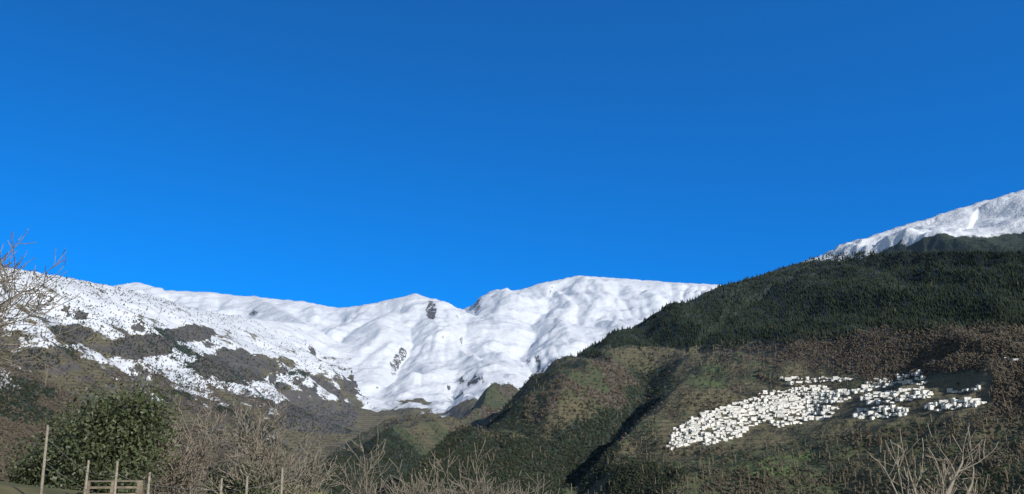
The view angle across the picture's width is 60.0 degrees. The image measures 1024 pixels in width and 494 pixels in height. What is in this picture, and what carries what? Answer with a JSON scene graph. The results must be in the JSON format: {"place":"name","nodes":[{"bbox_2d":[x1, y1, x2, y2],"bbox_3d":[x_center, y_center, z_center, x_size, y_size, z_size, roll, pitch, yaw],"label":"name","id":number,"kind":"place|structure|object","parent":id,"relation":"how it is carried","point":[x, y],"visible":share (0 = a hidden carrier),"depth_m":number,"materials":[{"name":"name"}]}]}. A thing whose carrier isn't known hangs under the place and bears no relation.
{"place":"outdoors","nodes":[
{"label":"outdoors","id":0,"kind":"place"},
{"bbox_2d":[0,481,95,493],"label":"ground","id":1,"kind":"structure","parent":0,"point":[9,488],"depth_m":19.92,"materials":[{"name":"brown plant"}]},
{"bbox_2d":[0,229,93,385],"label":"bare tree","id":2,"kind":"object","parent":1,"relation":"on","point":[11,299],"visible":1,"depth_m":13.55,"materials":[{"name":"grey plant"}]},
{"bbox_2d":[0,398,121,486],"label":"holm oak tree","id":3,"kind":"object","parent":1,"relation":"on","point":[24,476],"visible":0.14,"depth_m":28.07,"materials":[{"name":"green plant"}]},
{"bbox_2d":[13,360,189,493],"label":"holm oak tree","id":4,"kind":"object","parent":1,"relation":"on","point":[114,435],"visible":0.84,"depth_m":25.62,"materials":[{"name":"green plant"}]},
{"bbox_2d":[83,480,143,493],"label":"gate","id":5,"kind":"object","parent":1,"relation":"on","point":[139,487],"visible":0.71,"depth_m":19.81,"materials":[{"name":"brown wood"}]},
{"bbox_2d":[39,425,282,493],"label":"wire fence posts","id":6,"kind":"object","parent":1,"relation":"on","point":[44,463],"visible":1,"depth_m":17.82,"materials":[{"name":"brown wood"}]},
{"bbox_2d":[139,395,231,493],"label":"bare tree","id":7,"kind":"object","parent":1,"relation":"on","point":[191,469],"visible":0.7,"depth_m":28.27,"materials":[{"name":"grey plant"}]},
{"bbox_2d":[149,432,314,493],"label":"bare tree","id":8,"kind":"object","parent":1,"relation":"on","point":[245,464],"visible":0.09,"depth_m":44.55,"materials":[{"name":"brown plant"}]},
{"bbox_2d":[182,463,288,493],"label":"bush","id":9,"kind":"object","parent":1,"relation":"on","point":[251,489],"visible":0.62,"depth_m":29.55,"materials":[{"name":"brown plant"}]},
{"bbox_2d":[185,453,319,493],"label":"bare tree","id":10,"kind":"object","parent":1,"relation":"on","point":[218,473],"visible":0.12,"depth_m":32.27,"materials":[{"name":"brown plant"}]},
{"bbox_2d":[198,389,338,493],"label":"bare tree","id":11,"kind":"object","parent":1,"relation":"on","point":[264,457],"visible":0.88,"depth_m":29.88,"materials":[{"name":"grey plant"}]},
{"bbox_2d":[228,422,360,493],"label":"bare tree","id":12,"kind":"object","parent":1,"relation":"on","point":[295,464],"visible":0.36,"depth_m":40.24,"materials":[{"name":"brown plant"}]},
{"bbox_2d":[271,478,330,493],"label":"broom bush","id":13,"kind":"object","parent":1,"relation":"on","point":[300,489],"visible":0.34,"depth_m":34.62,"materials":[{"name":"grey plant"}]},
{"bbox_2d":[321,427,454,493],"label":"bare tree","id":14,"kind":"object","parent":1,"relation":"on","point":[366,479],"visible":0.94,"depth_m":41.25,"materials":[{"name":"brown plant"}]},
{"bbox_2d":[382,457,460,493],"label":"bush","id":15,"kind":"object","parent":1,"relation":"on","point":[431,480],"visible":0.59,"depth_m":47.63,"materials":[{"name":"brown plant"}]},
{"bbox_2d":[381,441,525,493],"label":"bare tree","id":16,"kind":"object","parent":1,"relation":"on","point":[412,491],"visible":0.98,"depth_m":38.62,"materials":[{"name":"brown plant"}]},
{"bbox_2d":[457,481,537,493],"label":"bush","id":17,"kind":"object","parent":1,"relation":"on","point":[507,490],"visible":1,"depth_m":36.57,"materials":[{"name":"brown plant"}]},
{"bbox_2d":[446,460,559,493],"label":"bare tree","id":18,"kind":"object","parent":1,"relation":"on","point":[491,487],"visible":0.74,"depth_m":47.19,"materials":[{"name":"brown plant"}]},
{"bbox_2d":[867,423,1020,493],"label":"bare tree","id":19,"kind":"object","parent":1,"relation":"on","point":[951,485],"visible":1,"depth_m":25.34,"materials":[{"name":"grey plant"}]},
{"bbox_2d":[898,472,1019,493],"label":"bush","id":20,"kind":"object","parent":1,"relation":"on","point":[932,491],"visible":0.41,"depth_m":32.20,"materials":[{"name":"plant"}]},
{"bbox_2d":[0,190,1023,493],"bbox_3d":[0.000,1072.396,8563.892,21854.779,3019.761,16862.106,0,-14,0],"label":"mountain terrain","id":21,"kind":"structure","parent":0,"point":[418,356],"depth_m":4237.91,"materials":[{"name":"white snow"}]},
{"bbox_2d":[0,252,1023,493],"bbox_3d":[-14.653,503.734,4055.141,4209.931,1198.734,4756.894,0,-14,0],"label":"bare woods trees","id":22,"kind":"object","parent":21,"relation":"on","point":[1014,367],"visible":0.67,"depth_m":2758.04,"materials":[{"name":"brown plant"}]},
{"bbox_2d":[0,254,1023,493],"bbox_3d":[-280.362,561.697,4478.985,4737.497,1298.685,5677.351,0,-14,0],"label":"evergreen oak trees","id":23,"kind":"object","parent":21,"relation":"on","point":[649,484],"visible":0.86,"depth_m":2801.23,"materials":[{"name":"plant"}]},
{"bbox_2d":[291,282,1023,493],"bbox_3d":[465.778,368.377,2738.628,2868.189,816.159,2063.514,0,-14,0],"label":"trees","id":24,"kind":"object","parent":21,"relation":"on","point":[981,490],"visible":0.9,"depth_m":2210.12,"materials":[{"name":"green plant"}]},
{"bbox_2d":[570,249,1023,360],"bbox_3d":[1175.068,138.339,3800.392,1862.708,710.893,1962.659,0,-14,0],"label":"forest","id":25,"kind":"object","parent":21,"relation":"on","point":[1005,320],"visible":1,"depth_m":3689.39,"materials":[{"name":"green plant"}]},
{"bbox_2d":[682,374,969,454],"bbox_3d":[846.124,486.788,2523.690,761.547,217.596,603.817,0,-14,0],"label":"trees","id":26,"kind":"object","parent":21,"relation":"on","point":[948,409],"visible":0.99,"depth_m":2474.49,"materials":[{"name":"green wood"}]},
{"bbox_2d":[666,357,1022,449],"bbox_3d":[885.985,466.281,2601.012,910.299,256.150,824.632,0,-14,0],"label":"village houses","id":27,"kind":"structure","parent":21,"relation":"on","point":[707,418],"depth_m":2700.48,"materials":[{"name":"white"}]},
{"bbox_2d":[0,0,1023,308],"label":"sky","id":28,"kind":"structure","parent":0,"point":[330,153],"materials":[{"name":"blue"}]}
]}

